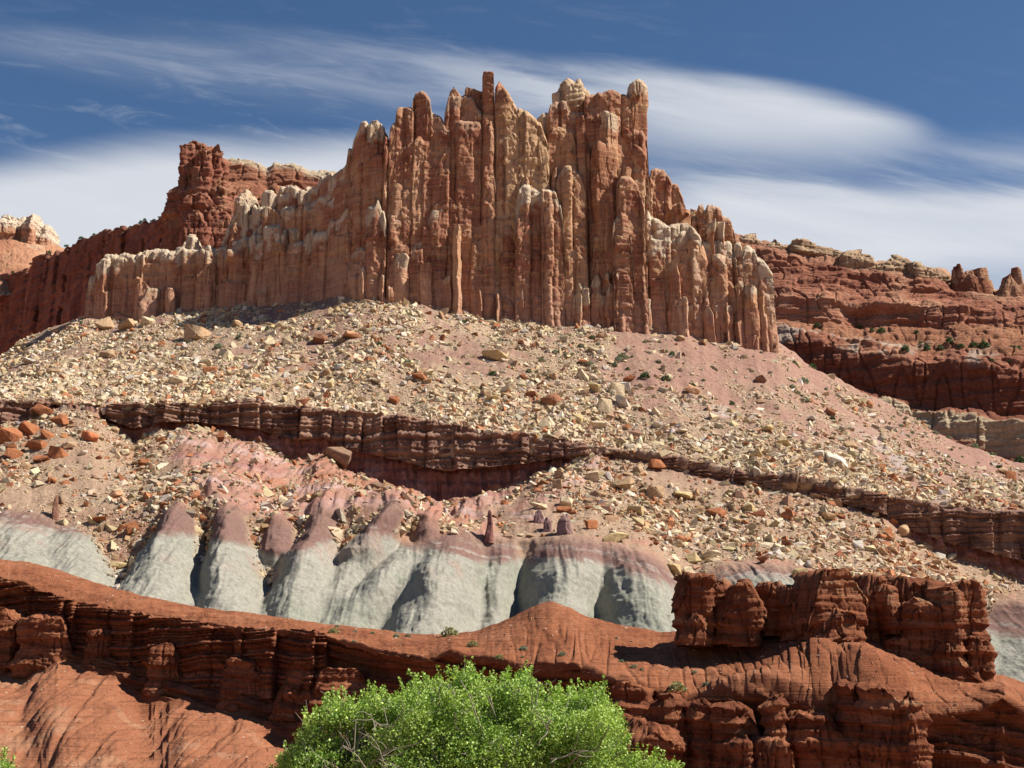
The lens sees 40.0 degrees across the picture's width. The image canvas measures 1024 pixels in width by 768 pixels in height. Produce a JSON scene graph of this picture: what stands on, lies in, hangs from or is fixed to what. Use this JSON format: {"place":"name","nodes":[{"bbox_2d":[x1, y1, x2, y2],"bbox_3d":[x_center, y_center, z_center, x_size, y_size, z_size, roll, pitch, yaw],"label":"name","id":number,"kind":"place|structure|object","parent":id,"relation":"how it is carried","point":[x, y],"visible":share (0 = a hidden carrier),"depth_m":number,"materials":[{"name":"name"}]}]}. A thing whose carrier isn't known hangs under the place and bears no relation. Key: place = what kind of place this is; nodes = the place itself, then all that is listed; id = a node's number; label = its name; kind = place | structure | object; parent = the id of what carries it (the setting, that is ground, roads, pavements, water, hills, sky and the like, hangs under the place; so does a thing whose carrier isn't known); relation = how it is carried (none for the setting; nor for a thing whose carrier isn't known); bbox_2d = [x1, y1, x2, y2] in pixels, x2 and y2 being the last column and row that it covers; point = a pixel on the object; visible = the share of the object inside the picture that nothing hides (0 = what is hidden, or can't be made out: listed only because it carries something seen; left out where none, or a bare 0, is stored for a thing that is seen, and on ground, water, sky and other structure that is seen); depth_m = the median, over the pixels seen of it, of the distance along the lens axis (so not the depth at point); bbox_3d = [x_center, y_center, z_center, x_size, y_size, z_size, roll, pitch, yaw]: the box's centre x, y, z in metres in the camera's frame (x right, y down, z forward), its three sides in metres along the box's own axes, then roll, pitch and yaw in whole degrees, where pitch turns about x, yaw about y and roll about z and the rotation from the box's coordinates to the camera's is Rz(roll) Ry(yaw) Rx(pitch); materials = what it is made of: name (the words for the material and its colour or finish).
{"place":"outdoors","nodes":[
{"label":"outdoors","id":0,"kind":"place"},
{"bbox_2d":[0,237,63,295],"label":"slickrock","id":1,"kind":"structure","parent":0,"point":[17,254],"depth_m":1870.47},
{"bbox_2d":[0,214,18,240],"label":"rock dome","id":2,"kind":"object","parent":1,"relation":"on","point":[8,227],"visible":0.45,"depth_m":1951.49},
{"bbox_2d":[13,217,25,237],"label":"rock dome","id":3,"kind":"object","parent":1,"relation":"on","point":[18,222],"visible":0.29,"depth_m":1968.36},
{"bbox_2d":[20,214,43,243],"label":"rock dome","id":4,"kind":"object","parent":1,"relation":"on","point":[32,224],"visible":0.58,"depth_m":1955.54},
{"bbox_2d":[35,225,59,246],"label":"rock dome","id":5,"kind":"object","parent":1,"relation":"on","point":[47,235],"visible":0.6,"depth_m":1972.51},
{"bbox_2d":[0,297,1023,682],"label":"talus slope","id":6,"kind":"structure","parent":0,"point":[426,577],"depth_m":443.71,"materials":[{"name":"soil"}]},
{"bbox_2d":[0,427,22,443],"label":"boulder","id":7,"kind":"object","parent":6,"relation":"on","point":[11,434],"visible":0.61,"depth_m":503.42,"materials":[{"name":"stone"}]},
{"bbox_2d":[4,448,22,458],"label":"boulder","id":8,"kind":"object","parent":6,"relation":"on","point":[13,453],"visible":1,"depth_m":487.10,"materials":[{"name":"stone"}]},
{"bbox_2d":[18,420,38,434],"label":"boulder","id":9,"kind":"object","parent":6,"relation":"on","point":[27,427],"visible":0.79,"depth_m":511.00,"materials":[{"name":"stone"}]},
{"bbox_2d":[27,440,46,449],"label":"boulder","id":10,"kind":"object","parent":6,"relation":"on","point":[36,444],"visible":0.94,"depth_m":491.86,"materials":[{"name":"stone"}]},
{"bbox_2d":[33,455,49,461],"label":"boulder","id":11,"kind":"object","parent":6,"relation":"on","point":[37,458],"visible":1,"depth_m":480.31,"materials":[{"name":"stone"}]},
{"bbox_2d":[32,403,53,414],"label":"boulder","id":12,"kind":"object","parent":6,"relation":"on","point":[38,408],"visible":1,"depth_m":529.26,"materials":[{"name":"stone"}]},
{"bbox_2d":[40,429,54,439],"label":"boulder","id":13,"kind":"object","parent":6,"relation":"on","point":[46,434],"visible":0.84,"depth_m":502.53,"materials":[{"name":"stone"}]},
{"bbox_2d":[51,495,58,520],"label":"clay pillar","id":14,"kind":"structure","parent":6,"relation":"on","point":[55,513],"depth_m":427.49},
{"bbox_2d":[47,445,68,457],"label":"boulder","id":15,"kind":"object","parent":6,"relation":"on","point":[56,452],"visible":0.99,"depth_m":483.99,"materials":[{"name":"stone"}]},
{"bbox_2d":[50,414,68,425],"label":"boulder","id":16,"kind":"object","parent":6,"relation":"on","point":[62,419],"visible":0.98,"depth_m":515.84,"materials":[{"name":"stone"}]},
{"bbox_2d":[81,430,98,441],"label":"boulder","id":17,"kind":"object","parent":6,"relation":"on","point":[91,436],"visible":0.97,"depth_m":503.18,"materials":[{"name":"stone"}]},
{"bbox_2d":[95,317,113,329],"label":"boulder","id":18,"kind":"object","parent":6,"relation":"on","point":[106,323],"visible":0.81,"depth_m":736.18,"materials":[{"name":"stone"}]},
{"bbox_2d":[110,561,127,567],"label":"boulder","id":19,"kind":"object","parent":6,"relation":"on","point":[116,564],"visible":1,"depth_m":407.32,"materials":[{"name":"stone"}]},
{"bbox_2d":[117,318,136,329],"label":"boulder","id":20,"kind":"object","parent":6,"relation":"on","point":[128,323],"visible":0.84,"depth_m":728.88,"materials":[{"name":"stone"}]},
{"bbox_2d":[0,197,260,355],"bbox_3d":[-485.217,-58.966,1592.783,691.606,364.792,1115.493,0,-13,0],"label":"dark mesa","id":21,"kind":"structure","parent":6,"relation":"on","point":[47,290],"depth_m":1505.57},
{"bbox_2d":[159,140,238,250],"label":"rock tower","id":22,"kind":"structure","parent":21,"relation":"on","point":[200,202],"depth_m":1033.04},
{"bbox_2d":[227,158,335,197],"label":"banded mesa","id":23,"kind":"structure","parent":21,"relation":"on","point":[257,179],"depth_m":1177.93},
{"bbox_2d":[125,521,139,534],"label":"boulder","id":24,"kind":"object","parent":6,"relation":"on","point":[129,526],"visible":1,"depth_m":422.10,"materials":[{"name":"stone"}]},
{"bbox_2d":[139,316,154,326],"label":"boulder","id":25,"kind":"object","parent":6,"relation":"on","point":[146,321],"visible":0.67,"depth_m":729.49,"materials":[{"name":"stone"}]},
{"bbox_2d":[168,375,187,384],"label":"boulder","id":26,"kind":"object","parent":6,"relation":"on","point":[175,379],"visible":0.63,"depth_m":569.32,"materials":[{"name":"stone"}]},
{"bbox_2d":[183,324,209,340],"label":"boulder","id":27,"kind":"object","parent":6,"relation":"on","point":[195,332],"visible":0.77,"depth_m":676.10,"materials":[{"name":"stone"}]},
{"bbox_2d":[218,348,233,357],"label":"boulder","id":28,"kind":"object","parent":6,"relation":"on","point":[223,353],"visible":0.7,"depth_m":628.61,"materials":[{"name":"stone"}]},
{"bbox_2d":[313,334,327,343],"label":"boulder","id":29,"kind":"object","parent":6,"relation":"on","point":[319,338],"visible":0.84,"depth_m":633.25,"materials":[{"name":"stone"}]},
{"bbox_2d":[322,447,351,469],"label":"boulder","id":30,"kind":"object","parent":6,"relation":"on","point":[340,457],"visible":0.91,"depth_m":522.90,"materials":[{"name":"stone"}]},
{"bbox_2d":[342,330,360,337],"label":"boulder","id":31,"kind":"object","parent":6,"relation":"on","point":[349,334],"visible":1,"depth_m":627.80,"materials":[{"name":"stone"}]},
{"bbox_2d":[84,71,779,353],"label":"sandstone butte","id":32,"kind":"object","parent":6,"relation":"on","point":[566,210],"visible":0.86,"depth_m":703.40,"materials":[{"name":"stone"}]},
{"bbox_2d":[484,510,493,542],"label":"clay pillar","id":33,"kind":"structure","parent":6,"relation":"on","point":[488,537],"depth_m":423.65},
{"bbox_2d":[482,350,507,359],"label":"boulder","id":34,"kind":"object","parent":6,"relation":"on","point":[494,354],"visible":0.87,"depth_m":620.39,"materials":[{"name":"stone"}]},
{"bbox_2d":[0,296,1023,612],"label":"rubble","id":35,"kind":"object","parent":6,"relation":"on","point":[196,388],"visible":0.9,"depth_m":551.28,"materials":[{"name":"stone"}]},
{"bbox_2d":[0,398,1023,562],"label":"rock ledge","id":36,"kind":"object","parent":6,"relation":"on","point":[999,533],"visible":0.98,"depth_m":533.43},
{"bbox_2d":[533,510,543,523],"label":"clay pillar","id":37,"kind":"structure","parent":6,"relation":"on","point":[538,517],"depth_m":448.34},
{"bbox_2d":[537,416,554,426],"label":"boulder","id":38,"kind":"object","parent":6,"relation":"on","point":[545,422],"visible":0.78,"depth_m":550.15,"materials":[{"name":"stone"}]},
{"bbox_2d":[543,517,551,531],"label":"clay pillar","id":39,"kind":"structure","parent":6,"relation":"on","point":[547,525],"depth_m":434.15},
{"bbox_2d":[540,393,559,405],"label":"boulder","id":40,"kind":"object","parent":6,"relation":"on","point":[552,399],"visible":0.69,"depth_m":568.91,"materials":[{"name":"stone"}]},
{"bbox_2d":[552,479,561,488],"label":"boulder","id":41,"kind":"object","parent":6,"relation":"on","point":[556,483],"visible":1,"depth_m":488.86,"materials":[{"name":"stone"}]},
{"bbox_2d":[556,506,571,512],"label":"boulder","id":42,"kind":"object","parent":6,"relation":"on","point":[562,509],"visible":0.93,"depth_m":465.01,"materials":[{"name":"stone"}]},
{"bbox_2d":[556,514,572,535],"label":"clay pillar","id":43,"kind":"structure","parent":6,"relation":"on","point":[564,527],"depth_m":427.02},
{"bbox_2d":[559,496,572,507],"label":"boulder","id":44,"kind":"object","parent":6,"relation":"on","point":[566,501],"visible":0.73,"depth_m":471.47,"materials":[{"name":"stone"}]},
{"bbox_2d":[575,369,588,380],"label":"boulder","id":45,"kind":"object","parent":6,"relation":"on","point":[581,373],"visible":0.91,"depth_m":612.95,"materials":[{"name":"stone"}]},
{"bbox_2d":[584,520,597,528],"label":"boulder","id":46,"kind":"object","parent":6,"relation":"on","point":[591,524],"visible":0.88,"depth_m":436.70,"materials":[{"name":"stone"}]},
{"bbox_2d":[585,471,599,481],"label":"boulder","id":47,"kind":"object","parent":6,"relation":"on","point":[592,476],"visible":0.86,"depth_m":499.99,"materials":[{"name":"stone"}]},
{"bbox_2d":[588,382,600,391],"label":"boulder","id":48,"kind":"object","parent":6,"relation":"on","point":[594,387],"visible":0.92,"depth_m":592.78,"materials":[{"name":"stone"}]},
{"bbox_2d":[590,421,606,428],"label":"boulder","id":49,"kind":"object","parent":6,"relation":"on","point":[598,424],"visible":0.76,"depth_m":552.44,"materials":[{"name":"stone"}]},
{"bbox_2d":[597,398,612,412],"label":"boulder","id":50,"kind":"object","parent":6,"relation":"on","point":[604,404],"visible":1,"depth_m":567.00,"materials":[{"name":"stone"}]},
{"bbox_2d":[602,532,628,542],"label":"boulder","id":51,"kind":"object","parent":6,"relation":"on","point":[616,537],"visible":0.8,"depth_m":423.83,"materials":[{"name":"stone"}]},
{"bbox_2d":[608,382,624,396],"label":"boulder","id":52,"kind":"object","parent":6,"relation":"on","point":[619,388],"visible":0.82,"depth_m":591.62,"materials":[{"name":"stone"}]},
{"bbox_2d":[615,395,629,407],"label":"boulder","id":53,"kind":"object","parent":6,"relation":"on","point":[620,399],"visible":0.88,"depth_m":578.38,"materials":[{"name":"stone"}]},
{"bbox_2d":[615,477,635,488],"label":"boulder","id":54,"kind":"object","parent":6,"relation":"on","point":[626,483],"visible":1,"depth_m":496.29,"materials":[{"name":"stone"}]},
{"bbox_2d":[627,506,643,515],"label":"boulder","id":55,"kind":"object","parent":6,"relation":"on","point":[638,510],"visible":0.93,"depth_m":472.59,"materials":[{"name":"stone"}]},
{"bbox_2d":[647,485,664,498],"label":"boulder","id":56,"kind":"object","parent":6,"relation":"on","point":[656,491],"visible":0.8,"depth_m":494.97,"materials":[{"name":"stone"}]},
{"bbox_2d":[648,459,665,469],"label":"boulder","id":57,"kind":"object","parent":6,"relation":"on","point":[656,464],"visible":0.94,"depth_m":521.30,"materials":[{"name":"stone"}]},
{"bbox_2d":[667,564,680,574],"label":"boulder","id":58,"kind":"object","parent":6,"relation":"on","point":[675,569],"visible":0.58,"depth_m":423.18,"materials":[{"name":"stone"}]},
{"bbox_2d":[673,491,691,498],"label":"boulder","id":59,"kind":"object","parent":6,"relation":"on","point":[684,494],"visible":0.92,"depth_m":498.92,"materials":[{"name":"stone"}]},
{"bbox_2d":[685,384,700,393],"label":"boulder","id":60,"kind":"object","parent":6,"relation":"on","point":[689,388],"visible":0.92,"depth_m":609.01,"materials":[{"name":"stone"}]},
{"bbox_2d":[685,552,701,562],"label":"boulder","id":61,"kind":"object","parent":6,"relation":"on","point":[693,557],"visible":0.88,"depth_m":439.25,"materials":[{"name":"stone"}]},
{"bbox_2d":[703,550,721,558],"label":"boulder","id":62,"kind":"object","parent":6,"relation":"on","point":[710,554],"visible":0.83,"depth_m":441.90,"materials":[{"name":"stone"}]},
{"bbox_2d":[706,508,725,517],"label":"boulder","id":63,"kind":"object","parent":6,"relation":"on","point":[720,512],"visible":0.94,"depth_m":487.63,"materials":[{"name":"stone"}]},
{"bbox_2d":[781,510,794,519],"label":"boulder","id":64,"kind":"object","parent":6,"relation":"on","point":[789,514],"visible":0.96,"depth_m":486.46,"materials":[{"name":"stone"}]},
{"bbox_2d":[819,512,835,519],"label":"boulder","id":65,"kind":"object","parent":6,"relation":"on","point":[828,515],"visible":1,"depth_m":492.11,"materials":[{"name":"stone"}]},
{"bbox_2d":[826,453,847,467],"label":"boulder","id":66,"kind":"object","parent":6,"relation":"on","point":[831,457],"visible":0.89,"depth_m":541.36,"materials":[{"name":"stone"}]},
{"bbox_2d":[897,525,908,535],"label":"boulder","id":67,"kind":"object","parent":6,"relation":"on","point":[902,530],"visible":0.91,"depth_m":500.84,"materials":[{"name":"stone"}]},
{"bbox_2d":[0,559,1023,767],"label":"red ridge","id":68,"kind":"structure","parent":0,"point":[998,711],"depth_m":188.86,"materials":[{"name":"stone"}]},
{"bbox_2d":[0,607,25,673],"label":"rock buttress","id":69,"kind":"object","parent":68,"relation":"on","point":[9,646],"visible":0.66,"depth_m":228.09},
{"bbox_2d":[6,611,72,676],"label":"rock buttress","id":70,"kind":"object","parent":68,"relation":"on","point":[43,640],"visible":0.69,"depth_m":225.04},
{"bbox_2d":[0,578,328,719],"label":"cliff face","id":71,"kind":"object","parent":68,"relation":"attached to","point":[206,651],"visible":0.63,"depth_m":216.62},
{"bbox_2d":[81,629,113,665],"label":"rock buttress","id":72,"kind":"object","parent":71,"relation":"attached to","point":[98,643],"visible":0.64,"depth_m":222.77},
{"bbox_2d":[142,642,182,702],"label":"rock buttress","id":73,"kind":"object","parent":71,"relation":"attached to","point":[160,662],"visible":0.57,"depth_m":215.45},
{"bbox_2d":[215,657,261,711],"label":"rock buttress","id":74,"kind":"object","parent":71,"relation":"attached to","point":[241,676],"visible":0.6,"depth_m":207.71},
{"bbox_2d":[268,659,315,723],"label":"rock buttress","id":75,"kind":"object","parent":68,"relation":"on","point":[290,701],"visible":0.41,"depth_m":202.63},
{"bbox_2d":[290,667,372,741],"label":"rock buttress","id":76,"kind":"object","parent":68,"relation":"on","point":[351,680],"visible":0.39,"depth_m":197.63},
{"bbox_2d":[440,626,457,636],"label":"grass tuft","id":77,"kind":"object","parent":68,"relation":"on","point":[449,631],"visible":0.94,"depth_m":206.51,"materials":[{"name":"green plant"}]},
{"bbox_2d":[0,560,1023,767],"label":"pebbles","id":78,"kind":"object","parent":68,"relation":"on","point":[847,677],"visible":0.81,"depth_m":191.63,"materials":[{"name":"stone"}]},
{"bbox_2d":[607,681,653,722],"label":"rock buttress","id":79,"kind":"object","parent":68,"relation":"on","point":[637,701],"visible":0.42,"depth_m":170.20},
{"bbox_2d":[614,716,686,766],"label":"rock buttress","id":80,"kind":"object","parent":68,"relation":"on","point":[670,741],"visible":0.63,"depth_m":165.02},
{"bbox_2d":[649,692,688,767],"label":"rock buttress","id":81,"kind":"object","parent":68,"relation":"on","point":[666,708],"visible":0.52,"depth_m":168.94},
{"bbox_2d":[668,681,686,691],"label":"grass tuft","id":82,"kind":"object","parent":68,"relation":"on","point":[672,687],"visible":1,"depth_m":173.53,"materials":[{"name":"green plant"}]},
{"bbox_2d":[683,698,711,767],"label":"rock buttress","id":83,"kind":"object","parent":68,"relation":"on","point":[698,723],"visible":0.82,"depth_m":167.34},
{"bbox_2d":[709,699,763,767],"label":"rock buttress","id":84,"kind":"object","parent":68,"relation":"on","point":[729,720],"visible":0.47,"depth_m":166.02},
{"bbox_2d":[726,733,755,767],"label":"rock buttress","id":85,"kind":"object","parent":68,"relation":"on","point":[740,747],"visible":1,"depth_m":161.51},
{"bbox_2d":[750,736,794,767],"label":"rock buttress","id":86,"kind":"object","parent":68,"relation":"on","point":[777,750],"visible":0.93,"depth_m":160.04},
{"bbox_2d":[757,693,791,747],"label":"rock buttress","id":87,"kind":"object","parent":68,"relation":"on","point":[774,717],"visible":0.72,"depth_m":163.98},
{"bbox_2d":[785,709,858,767],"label":"rock buttress","id":88,"kind":"object","parent":68,"relation":"on","point":[816,738],"visible":0.68,"depth_m":163.70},
{"bbox_2d":[671,567,997,683],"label":"mudstone butte","id":89,"kind":"object","parent":68,"relation":"on","point":[938,626],"visible":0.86,"depth_m":183.51,"materials":[{"name":"stone"}]},
{"bbox_2d":[832,679,861,767],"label":"rock buttress","id":90,"kind":"object","parent":68,"relation":"on","point":[846,719],"visible":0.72,"depth_m":164.71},
{"bbox_2d":[853,682,906,767],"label":"rock buttress","id":91,"kind":"object","parent":68,"relation":"on","point":[876,707],"visible":0.77,"depth_m":162.55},
{"bbox_2d":[899,690,933,767],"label":"rock buttress","id":92,"kind":"object","parent":68,"relation":"on","point":[917,750],"visible":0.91,"depth_m":160.30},
{"bbox_2d":[948,720,1006,767],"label":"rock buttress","id":93,"kind":"object","parent":68,"relation":"on","point":[982,742],"visible":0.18,"depth_m":165.17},
{"bbox_2d":[0,0,1023,288],"label":"sky","id":94,"kind":"structure","parent":0,"point":[883,129],"materials":[{"name":"blue"}]},
{"bbox_2d":[734,233,1023,461],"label":"layered cliffs","id":95,"kind":"structure","parent":0,"point":[966,396],"depth_m":912.59,"materials":[{"name":"stone"}]},
{"bbox_2d":[739,233,762,244],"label":"rock dome","id":96,"kind":"object","parent":95,"relation":"on","point":[750,238],"visible":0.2,"depth_m":1097.06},
{"bbox_2d":[766,239,786,249],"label":"rock dome","id":97,"kind":"object","parent":95,"relation":"on","point":[775,243],"visible":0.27,"depth_m":1087.31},
{"bbox_2d":[787,238,840,259],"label":"rock dome","id":98,"kind":"object","parent":95,"relation":"on","point":[802,245],"visible":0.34,"depth_m":1076.38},
{"bbox_2d":[838,249,876,269],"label":"rock dome","id":99,"kind":"object","parent":95,"relation":"on","point":[857,259],"visible":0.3,"depth_m":1062.82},
{"bbox_2d":[875,254,911,273],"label":"rock dome","id":100,"kind":"object","parent":95,"relation":"on","point":[897,263],"visible":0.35,"depth_m":1054.49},
{"bbox_2d":[906,261,949,283],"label":"rock dome","id":101,"kind":"object","parent":95,"relation":"on","point":[916,269],"visible":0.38,"depth_m":1042.27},
{"bbox_2d":[950,264,965,291],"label":"rock dome","id":102,"kind":"object","parent":95,"relation":"on","point":[958,277],"visible":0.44,"depth_m":1034.99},
{"bbox_2d":[963,268,994,294],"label":"rock dome","id":103,"kind":"object","parent":95,"relation":"on","point":[977,280],"visible":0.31,"depth_m":1029.26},
{"bbox_2d":[994,267,1023,297],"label":"rock dome","id":104,"kind":"object","parent":95,"relation":"on","point":[1012,284],"visible":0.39,"depth_m":1022.01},
{"bbox_3d":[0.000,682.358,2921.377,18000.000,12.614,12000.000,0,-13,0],"label":"ground","id":105,"kind":"structure","parent":0,"visible":0},
{"bbox_2d":[0,746,21,767],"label":"cottonwood tree","id":106,"kind":"object","parent":105,"relation":"on","point":[5,764],"visible":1,"depth_m":57.86,"materials":[{"name":"green plant"}]},
{"bbox_2d":[267,655,684,767],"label":"cottonwood tree","id":107,"kind":"object","parent":105,"relation":"on","point":[581,729],"visible":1,"depth_m":48.15,"materials":[{"name":"green plant"}]},
{"bbox_2d":[753,750,766,767],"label":"rock buttress","id":108,"kind":"object","parent":105,"relation":"on","point":[759,757],"visible":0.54,"depth_m":160.86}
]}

